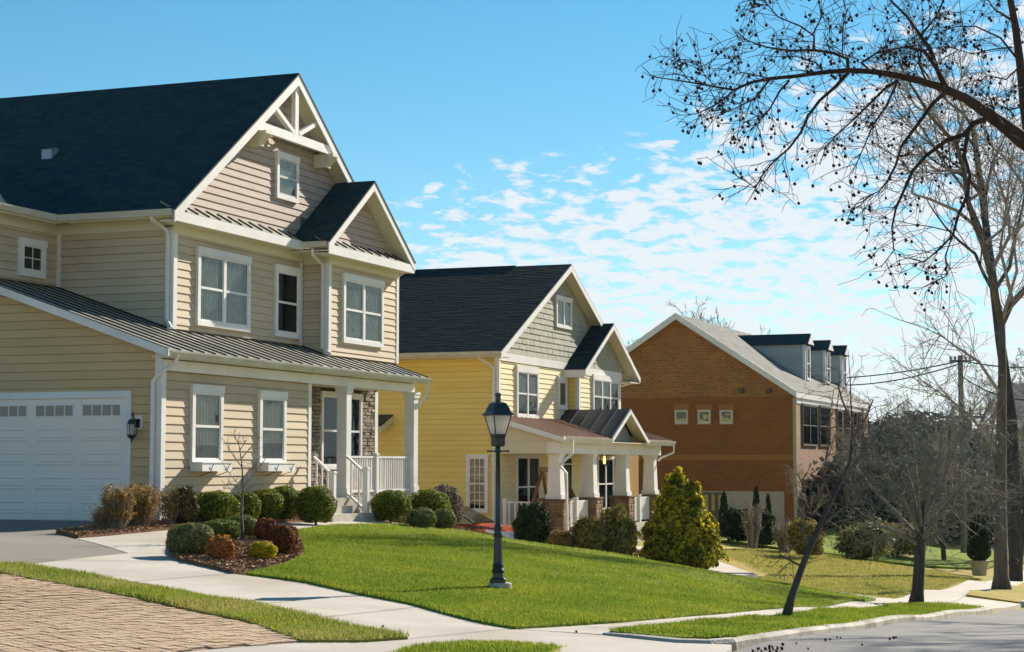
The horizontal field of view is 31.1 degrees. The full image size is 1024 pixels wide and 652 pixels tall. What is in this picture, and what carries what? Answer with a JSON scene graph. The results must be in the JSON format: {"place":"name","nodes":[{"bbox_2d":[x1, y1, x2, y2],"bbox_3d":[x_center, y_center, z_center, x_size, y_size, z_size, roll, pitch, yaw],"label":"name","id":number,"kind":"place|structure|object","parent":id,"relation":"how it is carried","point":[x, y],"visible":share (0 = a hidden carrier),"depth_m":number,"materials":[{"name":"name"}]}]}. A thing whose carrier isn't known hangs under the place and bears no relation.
{"place":"outdoors","nodes":[
{"label":"outdoors","id":0,"kind":"place"},
{"bbox_2d":[0,519,125,563],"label":"driveway","id":1,"kind":"structure","parent":0,"point":[39,541],"depth_m":27.81,"materials":[{"name":"grey concrete"}]},
{"bbox_2d":[454,506,514,538],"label":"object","id":2,"kind":"object","parent":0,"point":[473,519],"visible":0.12,"depth_m":52.31,"materials":[{"name":"red brick"}]},
{"bbox_2d":[0,0,1023,434],"label":"sky","id":3,"kind":"structure","parent":0,"point":[490,132],"materials":[{"name":"blue"}]},
{"bbox_2d":[245,521,875,628],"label":"lawn","id":4,"kind":"structure","parent":0,"point":[515,627],"depth_m":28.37,"materials":[{"name":"green plant"}]},
{"bbox_2d":[406,507,436,527],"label":"boxwood shrub","id":5,"kind":"object","parent":4,"relation":"on","point":[421,517],"visible":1,"depth_m":40.01,"materials":[{"name":"green plant"}]},
{"bbox_2d":[434,508,456,528],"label":"boxwood shrub","id":6,"kind":"object","parent":4,"relation":"on","point":[446,518],"visible":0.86,"depth_m":41.38,"materials":[{"name":"green plant"}]},
{"bbox_2d":[482,393,513,588],"bbox_3d":[-0.182,2.358,25.299,0.356,2.880,0.335,2,-5,-28],"label":"street lamp","id":7,"kind":"object","parent":4,"relation":"on","point":[497,414],"visible":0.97,"depth_m":25.26,"materials":[{"name":"metal"}]},
{"bbox_2d":[519,570,1023,634],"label":"pavement","id":8,"kind":"structure","parent":0,"point":[957,592],"depth_m":32.02,"materials":[{"name":"concrete"}]},
{"bbox_2d":[807,370,1023,602],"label":"street tree","id":9,"kind":"object","parent":8,"relation":"on","point":[920,518],"visible":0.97,"depth_m":37.53,"materials":[{"name":"brown plant"}]},
{"bbox_2d":[809,0,1023,580],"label":"tall tree","id":10,"kind":"object","parent":8,"relation":"on","point":[1015,550],"visible":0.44,"depth_m":66.16,"materials":[{"name":"brown plant"}]},
{"bbox_2d":[745,576,891,599],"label":"driveway","id":11,"kind":"structure","parent":0,"point":[881,598],"depth_m":42.29,"materials":[{"name":"concrete"}]},
{"bbox_2d":[633,528,1023,613],"bbox_3d":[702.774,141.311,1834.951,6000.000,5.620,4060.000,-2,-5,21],"label":"ground","id":12,"kind":"structure","parent":0,"point":[760,573],"depth_m":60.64,"materials":[{"name":"green plant"}]},
{"bbox_2d":[0,574,298,651],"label":"brick lane","id":13,"kind":"structure","parent":12,"relation":"on","point":[40,616],"depth_m":18.34,"materials":[{"name":"beige brick"}]},
{"bbox_2d":[56,520,322,538],"bbox_3d":[-6.038,3.747,34.502,1.470,0.258,9.300,-2,-5,21],"label":"mulch bed","id":14,"kind":"object","parent":12,"relation":"on","point":[70,535],"visible":0.25,"depth_m":31.05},
{"bbox_2d":[93,481,137,527],"bbox_3d":[-6.790,3.119,31.788,0.713,0.892,0.727,-2,-5,21],"label":"bronze hedge","id":15,"kind":"object","parent":14,"relation":"on","point":[117,504],"visible":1,"depth_m":31.70,"materials":[{"name":"brown plant"}]},
{"bbox_2d":[128,481,161,524],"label":"bronze hedge","id":16,"kind":"object","parent":14,"relation":"on","point":[145,506],"visible":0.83,"depth_m":32.48,"materials":[{"name":"brown plant"}]},
{"bbox_2d":[155,482,183,522],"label":"bronze hedge","id":17,"kind":"object","parent":14,"relation":"on","point":[167,508],"visible":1,"depth_m":33.29,"materials":[{"name":"brown plant"}]},
{"bbox_2d":[55,516,299,534],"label":"mulch chips","id":18,"kind":"object","parent":14,"relation":"on","point":[94,529],"visible":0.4,"depth_m":31.70,"materials":[{"name":"brown wood"}]},
{"bbox_2d":[172,485,200,523],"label":"photinia shrub","id":19,"kind":"object","parent":14,"relation":"on","point":[190,509],"visible":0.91,"depth_m":33.42,"materials":[{"name":"green plant"}]},
{"bbox_2d":[196,490,243,521],"bbox_3d":[-5.572,3.422,34.437,1.048,0.748,1.023,-2,-5,21],"label":"boxwood shrub","id":20,"kind":"object","parent":14,"relation":"on","point":[218,504],"visible":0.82,"depth_m":34.11,"materials":[{"name":"green plant"}]},
{"bbox_2d":[231,491,261,518],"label":"boxwood shrub","id":21,"kind":"object","parent":14,"relation":"on","point":[252,504],"visible":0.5,"depth_m":35.48,"materials":[{"name":"green plant"}]},
{"bbox_2d":[253,488,284,519],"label":"boxwood shrub","id":22,"kind":"object","parent":14,"relation":"on","point":[272,506],"visible":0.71,"depth_m":36.23,"materials":[{"name":"green plant"}]},
{"bbox_2d":[273,485,299,518],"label":"boxwood shrub","id":23,"kind":"object","parent":14,"relation":"on","point":[289,494],"visible":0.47,"depth_m":37.03,"materials":[{"name":"green plant"}]},
{"bbox_2d":[0,560,408,642],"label":"grass strip","id":24,"kind":"object","parent":12,"relation":"on","point":[301,640],"depth_m":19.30,"materials":[{"name":"plant"}]},
{"bbox_2d":[0,73,431,521],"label":"tan house","id":25,"kind":"structure","parent":12,"relation":"on","point":[192,274],"depth_m":38.57,"materials":[{"name":"brown"}]},
{"bbox_2d":[17,237,47,278],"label":"window","id":26,"kind":"structure","parent":25,"relation":"in","point":[32,253],"depth_m":37.33,"materials":[{"name":"grey"}]},
{"bbox_2d":[0,398,124,520],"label":"garage door","id":27,"kind":"structure","parent":25,"relation":"in","point":[56,455],"depth_m":34.80,"materials":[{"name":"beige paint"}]},
{"bbox_2d":[188,384,224,464],"bbox_3d":[-5.890,1.912,35.550,0.100,1.543,1.209,-2,-5,21],"label":"window","id":28,"kind":"structure","parent":25,"relation":"in","point":[206,407],"depth_m":35.53,"materials":[{"name":"grey glass"}]},
{"bbox_2d":[194,246,251,331],"bbox_3d":[-6.105,-0.759,39.011,0.100,1.637,2.251,-2,-5,21],"label":"window","id":29,"kind":"structure","parent":25,"relation":"in","point":[223,278],"depth_m":38.94,"materials":[{"name":"grey glass"}]},
{"bbox_2d":[256,390,287,461],"bbox_3d":[-4.950,2.106,38.004,0.100,1.524,1.184,-2,-5,21],"label":"window","id":30,"kind":"structure","parent":25,"relation":"in","point":[272,405],"depth_m":38.00,"materials":[{"name":"grey glass"}]},
{"bbox_2d":[274,150,299,203],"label":"window","id":31,"kind":"structure","parent":25,"relation":"in","point":[286,181],"depth_m":41.80,"materials":[{"name":"grey glass"}]},
{"bbox_2d":[273,264,301,338],"bbox_3d":[-5.087,-0.543,41.667,0.100,1.616,1.212,-2,-5,21],"label":"window","id":32,"kind":"structure","parent":25,"relation":"in","point":[287,279],"depth_m":41.63,"materials":[{"name":"grey glass"}]},
{"bbox_2d":[318,391,362,469],"bbox_3d":[-4.063,2.496,43.845,0.100,1.828,2.212,-2,-5,21],"label":"window","id":33,"kind":"structure","parent":25,"relation":"in","point":[328,417],"depth_m":43.41,"materials":[{"name":"grey glass"}]},
{"bbox_2d":[341,272,384,347],"bbox_3d":[-3.541,-0.353,43.828,0.100,1.628,2.238,-2,-5,21],"label":"window","id":34,"kind":"structure","parent":25,"relation":"in","point":[362,311],"depth_m":43.75,"materials":[{"name":"grey glass"}]},
{"bbox_2d":[169,538,302,574],"bbox_3d":[-4.394,3.556,29.347,2.130,0.379,9.384,1,-4,-9],"label":"mulch bed","id":35,"kind":"object","parent":12,"relation":"on","point":[241,571],"visible":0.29,"depth_m":25.28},
{"bbox_2d":[166,521,214,553],"bbox_3d":[-4.684,3.148,26.913,0.743,0.602,0.708,-2,-5,21],"label":"boxwood shrub","id":36,"kind":"object","parent":35,"relation":"on","point":[190,538],"visible":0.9,"depth_m":26.69,"materials":[{"name":"green plant"}]},
{"bbox_2d":[206,534,235,558],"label":"red tipped shrub","id":37,"kind":"object","parent":35,"relation":"on","point":[219,546],"visible":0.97,"depth_m":26.24,"materials":[{"name":"orange plant"}]},
{"bbox_2d":[202,519,241,538],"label":"boxwood shrub","id":38,"kind":"object","parent":35,"relation":"on","point":[221,527],"visible":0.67,"depth_m":30.17,"materials":[{"name":"green plant"}]},
{"bbox_2d":[171,534,304,569],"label":"mulch chips","id":39,"kind":"object","parent":35,"relation":"on","point":[243,560],"visible":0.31,"depth_m":26.43,"materials":[{"name":"brown wood"}]},
{"bbox_2d":[211,428,279,538],"bbox_3d":[-4.392,2.640,30.407,1.129,1.966,0.398,1,-4,-9],"label":"bare sapling","id":40,"kind":"object","parent":35,"relation":"on","point":[243,484],"visible":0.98,"depth_m":30.40,"materials":[{"name":"brown plant"}]},
{"bbox_2d":[248,541,277,558],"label":"golden shrub","id":41,"kind":"object","parent":35,"relation":"on","point":[263,549],"visible":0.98,"depth_m":26.66,"materials":[{"name":"yellow plant"}]},
{"bbox_2d":[254,517,277,540],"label":"red tipped shrub","id":42,"kind":"object","parent":35,"relation":"on","point":[263,528],"visible":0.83,"depth_m":30.45,"materials":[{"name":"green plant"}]},
{"bbox_2d":[273,524,298,553],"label":"red tipped shrub","id":43,"kind":"object","parent":35,"relation":"on","point":[285,539],"visible":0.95,"depth_m":27.71,"materials":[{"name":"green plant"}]},
{"bbox_2d":[36,521,592,638],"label":"walkway","id":44,"kind":"structure","parent":12,"relation":"on","point":[147,557],"depth_m":22.89,"materials":[{"name":"concrete"}]},
{"bbox_2d":[294,486,337,524],"bbox_3d":[-3.922,3.616,36.888,0.867,0.855,0.826,-2,-5,21],"label":"boxwood shrub","id":45,"kind":"object","parent":12,"relation":"on","point":[315,505],"visible":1,"depth_m":36.66,"materials":[{"name":"green plant"}]},
{"bbox_2d":[376,519,458,529],"bbox_3d":[-2.016,5.007,44.085,3.600,1.024,6.600,-2,-5,21],"label":"mulch bed","id":46,"kind":"object","parent":12,"relation":"on","point":[395,521],"visible":0.03,"depth_m":41.37,"materials":[{"name":"brown soil"}]},
{"bbox_2d":[370,489,411,522],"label":"boxwood shrub","id":47,"kind":"object","parent":46,"relation":"on","point":[391,505],"visible":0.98,"depth_m":40.65,"materials":[{"name":"green plant"}]},
{"bbox_2d":[407,489,451,511],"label":"boxwood shrub","id":48,"kind":"object","parent":46,"relation":"on","point":[432,500],"visible":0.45,"depth_m":42.37,"materials":[{"name":"green plant"}]},
{"bbox_2d":[433,484,464,522],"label":"flowering shrub","id":49,"kind":"object","parent":46,"relation":"on","point":[455,499],"visible":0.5,"depth_m":45.71,"materials":[{"name":"grey plant"}]},
{"bbox_2d":[188,635,731,651],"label":"pavement apron","id":50,"kind":"object","parent":12,"relation":"on","point":[596,643],"visible":0.79,"depth_m":17.42,"materials":[{"name":"concrete"}]},
{"bbox_2d":[428,644,560,651],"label":"grass patch","id":51,"kind":"object","parent":12,"relation":"on","point":[557,650],"visible":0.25,"depth_m":16.87,"materials":[{"name":"plant"}]},
{"bbox_2d":[388,638,566,651],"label":"grass","id":52,"kind":"structure","parent":51,"relation":"on","point":[476,645],"depth_m":16.72,"materials":[{"name":"green plant"}]},
{"bbox_2d":[378,264,675,542],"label":"yellow house","id":53,"kind":"structure","parent":12,"relation":"on","point":[542,350],"depth_m":59.74,"materials":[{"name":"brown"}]},
{"bbox_2d":[465,454,488,512],"bbox_3d":[-1.079,4.895,57.292,0.783,1.806,0.100,-2,-5,21],"label":"window","id":54,"kind":"structure","parent":53,"relation":"in","point":[477,465],"depth_m":57.29,"materials":[{"name":"grey"}]},
{"bbox_2d":[515,365,539,418],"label":"window","id":55,"kind":"structure","parent":53,"relation":"in","point":[527,377],"depth_m":59.51,"materials":[{"name":"grey glass"}]},
{"bbox_2d":[515,454,540,516],"bbox_3d":[0.520,5.182,59.420,0.100,2.097,2.192,-2,-5,21],"label":"window","id":56,"kind":"structure","parent":53,"relation":"in","point":[527,474],"depth_m":59.26,"materials":[{"name":"grey"}]},
{"bbox_2d":[530,467,575,511],"bbox_3d":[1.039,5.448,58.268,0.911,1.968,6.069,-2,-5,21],"label":"porch swing","id":57,"kind":"object","parent":53,"relation":"on","point":[542,470],"visible":0.25,"depth_m":58.22,"materials":[{"name":"black paint"}]},
{"bbox_2d":[557,376,567,409],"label":"window","id":58,"kind":"structure","parent":53,"relation":"in","point":[562,382],"depth_m":62.72,"materials":[{"name":"grey"}]},
{"bbox_2d":[555,295,572,329],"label":"window","id":59,"kind":"structure","parent":53,"relation":"in","point":[563,312],"depth_m":63.05,"materials":[{"name":"grey"}]},
{"bbox_2d":[591,374,619,408],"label":"window","id":60,"kind":"structure","parent":53,"relation":"in","point":[605,389],"depth_m":65.92,"materials":[{"name":"grey glass"}]},
{"bbox_2d":[596,456,614,511],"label":"window","id":61,"kind":"structure","parent":53,"relation":"in","point":[605,473],"depth_m":66.91,"materials":[{"name":"grey"}]},
{"bbox_2d":[629,455,638,496],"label":"timber screen","id":62,"kind":"object","parent":53,"relation":"in","point":[634,471],"visible":0.13,"depth_m":69.62,"materials":[{"name":"brown wood"}]},
{"bbox_2d":[511,499,552,543],"bbox_3d":[0.483,5.471,50.208,1.204,1.541,1.256,-2,-5,21],"label":"evergreen shrub","id":63,"kind":"object","parent":12,"relation":"on","point":[532,522],"visible":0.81,"depth_m":49.89,"materials":[{"name":"green plant"}]},
{"bbox_2d":[547,528,574,546],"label":"shrub","id":64,"kind":"object","parent":12,"relation":"on","point":[558,537],"visible":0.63,"depth_m":48.88,"materials":[{"name":"green plant"}]},
{"bbox_2d":[566,515,611,552],"bbox_3d":[2.044,5.660,49.175,1.202,1.303,1.097,-2,-5,21],"label":"olive shrub","id":65,"kind":"object","parent":12,"relation":"on","point":[587,533],"visible":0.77,"depth_m":48.88,"materials":[{"name":"green plant"}]},
{"bbox_2d":[599,502,639,556],"bbox_3d":[2.854,5.614,49.687,1.183,1.731,1.136,0,-4,2],"label":"olive shrub","id":66,"kind":"object","parent":12,"relation":"on","point":[619,525],"visible":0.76,"depth_m":49.34,"materials":[{"name":"green plant"}]},
{"bbox_2d":[637,466,729,569],"bbox_3d":[4.661,5.338,51.377,2.682,2.886,2.616,-2,-5,21],"label":"golden conifer","id":67,"kind":"object","parent":12,"relation":"on","point":[680,527],"visible":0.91,"depth_m":50.76,"materials":[{"name":"green plant"}]},
{"bbox_2d":[635,546,757,577],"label":"footpath","id":68,"kind":"structure","parent":12,"relation":"on","point":[725,568],"depth_m":51.62,"materials":[{"name":"concrete"}]},
{"bbox_2d":[720,506,746,541],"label":"evergreen shrub","id":69,"kind":"object","parent":12,"relation":"on","point":[731,528],"visible":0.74,"depth_m":67.86,"materials":[{"name":"green plant"}]},
{"bbox_2d":[610,313,870,527],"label":"brick building","id":70,"kind":"structure","parent":12,"relation":"on","point":[729,414],"depth_m":87.13,"materials":[{"name":"brown brick"}]},
{"bbox_2d":[702,492,723,522],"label":"window","id":71,"kind":"structure","parent":70,"relation":"in","point":[713,501],"depth_m":86.42,"materials":[{"name":"grey glass"}]},
{"bbox_2d":[801,403,817,445],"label":"window","id":72,"kind":"structure","parent":70,"relation":"in","point":[809,412],"depth_m":87.86,"materials":[{"name":"black glass"}]},
{"bbox_2d":[818,405,830,446],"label":"window","id":73,"kind":"structure","parent":70,"relation":"in","point":[821,408],"depth_m":91.05,"materials":[{"name":"black glass"}]},
{"bbox_2d":[740,497,766,547],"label":"bare shrub","id":74,"kind":"object","parent":12,"relation":"on","point":[752,530],"visible":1,"depth_m":64.16,"materials":[{"name":"brown plant"}]},
{"bbox_2d":[740,508,776,546],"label":"evergreen shrub","id":75,"kind":"object","parent":12,"relation":"on","point":[766,533],"visible":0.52,"depth_m":66.80,"materials":[{"name":"green plant"}]},
{"bbox_2d":[771,516,791,551],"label":"bare shrub","id":76,"kind":"object","parent":12,"relation":"on","point":[780,537],"visible":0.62,"depth_m":64.09,"materials":[{"name":"brown plant"}]},
{"bbox_2d":[608,600,983,638],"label":"grass verge","id":77,"kind":"object","parent":12,"relation":"on","point":[689,637],"depth_m":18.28,"materials":[{"name":"green plant"}]},
{"bbox_2d":[751,352,927,615],"bbox_3d":[4.471,2.114,24.943,2.479,3.701,1.778,-2,-5,21],"label":"leaning tree","id":78,"kind":"object","parent":77,"relation":"on","point":[790,598],"visible":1,"depth_m":24.82,"materials":[{"name":"brown plant"}]},
{"bbox_2d":[602,607,992,651],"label":"kerb","id":79,"kind":"structure","parent":12,"relation":"on","point":[740,642],"depth_m":20.98,"materials":[{"name":"concrete"}]},
{"bbox_2d":[785,517,825,555],"bbox_3d":[9.903,7.118,62.158,1.407,1.394,1.236,-2,-5,21],"label":"olive shrub","id":80,"kind":"object","parent":12,"relation":"on","point":[795,535],"visible":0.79,"depth_m":61.90,"materials":[{"name":"green plant"}]},
{"bbox_2d":[635,0,1023,312],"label":"overhanging tree","id":81,"kind":"object","parent":12,"relation":"on","point":[1012,132],"visible":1,"depth_m":15.20,"materials":[{"name":"brown plant"}]},
{"bbox_2d":[832,517,895,560],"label":"olive shrub","id":82,"kind":"object","parent":12,"relation":"on","point":[844,544],"visible":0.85,"depth_m":65.73,"materials":[{"name":"green plant"}]},
{"bbox_2d":[809,447,934,537],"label":"bare shrubs","id":83,"kind":"object","parent":12,"relation":"on","point":[831,482],"visible":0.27,"depth_m":86.94,"materials":[{"name":"brown plant"}]},
{"bbox_2d":[836,414,977,545],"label":"evergreen tree","id":84,"kind":"object","parent":12,"relation":"on","point":[879,438],"visible":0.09,"depth_m":94.68,"materials":[{"name":"green plant"}]},
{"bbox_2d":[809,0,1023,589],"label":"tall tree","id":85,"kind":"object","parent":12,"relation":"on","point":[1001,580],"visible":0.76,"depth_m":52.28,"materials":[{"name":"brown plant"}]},
{"bbox_2d":[869,410,994,447],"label":"woods","id":86,"kind":"object","parent":12,"relation":"on","point":[914,417],"depth_m":227.43,"materials":[{"name":"brown plant"}]},
{"bbox_2d":[890,429,1007,545],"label":"evergreen tree","id":87,"kind":"object","parent":12,"relation":"on","point":[971,453],"visible":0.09,"depth_m":102.64,"materials":[{"name":"green plant"}]},
{"bbox_2d":[968,560,989,575],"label":"plant pot","id":88,"kind":"object","parent":12,"relation":"on","point":[978,568],"visible":1,"depth_m":67.68,"materials":[{"name":"beige ceramic"}]},
{"bbox_2d":[967,514,991,560],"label":"clipped evergreen","id":89,"kind":"object","parent":88,"relation":"in","point":[979,544],"visible":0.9,"depth_m":67.73,"materials":[{"name":"green plant"}]},
{"bbox_2d":[946,449,1021,541],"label":"evergreen tree","id":90,"kind":"object","parent":12,"relation":"on","point":[992,521],"visible":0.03,"depth_m":109.91,"materials":[{"name":"green plant"}]},
{"bbox_2d":[944,431,1023,543],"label":"evergreen tree","id":91,"kind":"object","parent":12,"relation":"on","point":[1020,467],"visible":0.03,"depth_m":116.10,"materials":[{"name":"green plant"}]},
{"bbox_2d":[950,597,1020,612],"bbox_3d":[10.420,6.311,41.478,1.380,0.538,7.200,-2,-5,21],"label":"driveway apron","id":92,"kind":"object","parent":12,"relation":"on","point":[999,606],"visible":0.49,"depth_m":43.16,"materials":[{"name":"concrete"}]},
{"bbox_2d":[954,347,1023,557],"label":"woodland tree","id":93,"kind":"object","parent":12,"relation":"on","point":[1020,449],"visible":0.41,"depth_m":81.96,"materials":[{"name":"brown plant"}]},
{"bbox_2d":[966,582,1023,603],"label":"grass verge","id":94,"kind":"object","parent":12,"relation":"on","point":[1015,594],"depth_m":46.15,"materials":[{"name":"beige plant"}]},
{"bbox_2d":[721,530,1023,568],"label":"lawn","id":95,"kind":"structure","parent":0,"point":[950,562],"depth_m":76.42,"materials":[{"name":"green plant"}]},
{"bbox_2d":[783,463,828,523],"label":"woodland tree","id":96,"kind":"object","parent":95,"relation":"on","point":[801,493],"visible":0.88,"depth_m":79.84,"materials":[{"name":"brown plant"}]},
{"bbox_2d":[816,420,878,507],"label":"woodland tree","id":97,"kind":"object","parent":95,"relation":"on","point":[844,463],"visible":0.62,"depth_m":85.39,"materials":[{"name":"brown plant"}]},
{"bbox_2d":[813,504,930,531],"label":"mounded hedge","id":98,"kind":"object","parent":95,"relation":"on","point":[881,517],"visible":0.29,"depth_m":83.66,"materials":[{"name":"green plant"}]},
{"bbox_2d":[848,521,926,555],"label":"flat hedge","id":99,"kind":"object","parent":95,"relation":"on","point":[906,548],"visible":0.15,"depth_m":75.12,"materials":[{"name":"green plant"}]},
{"bbox_2d":[915,385,995,559],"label":"woodland tree","id":100,"kind":"object","parent":95,"relation":"on","point":[943,551],"visible":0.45,"depth_m":77.06,"materials":[{"name":"brown plant"}]},
{"bbox_2d":[940,355,982,552],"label":"utility pole","id":101,"kind":"object","parent":95,"relation":"on","point":[963,547],"visible":0.48,"depth_m":95.00,"materials":[{"name":"brown wood"}]},
{"bbox_2d":[734,609,1023,651],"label":"street","id":102,"kind":"structure","parent":0,"point":[1000,632],"depth_m":20.36,"materials":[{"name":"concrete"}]},
{"bbox_2d":[938,539,993,550],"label":"road","id":103,"kind":"structure","parent":0,"point":[991,546],"depth_m":108.66,"materials":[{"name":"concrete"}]},
{"bbox_2d":[914,361,1015,458],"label":"woodland tree","id":104,"kind":"object","parent":103,"relation":"on","point":[971,410],"visible":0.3,"depth_m":114.74,"materials":[{"name":"brown plant"}]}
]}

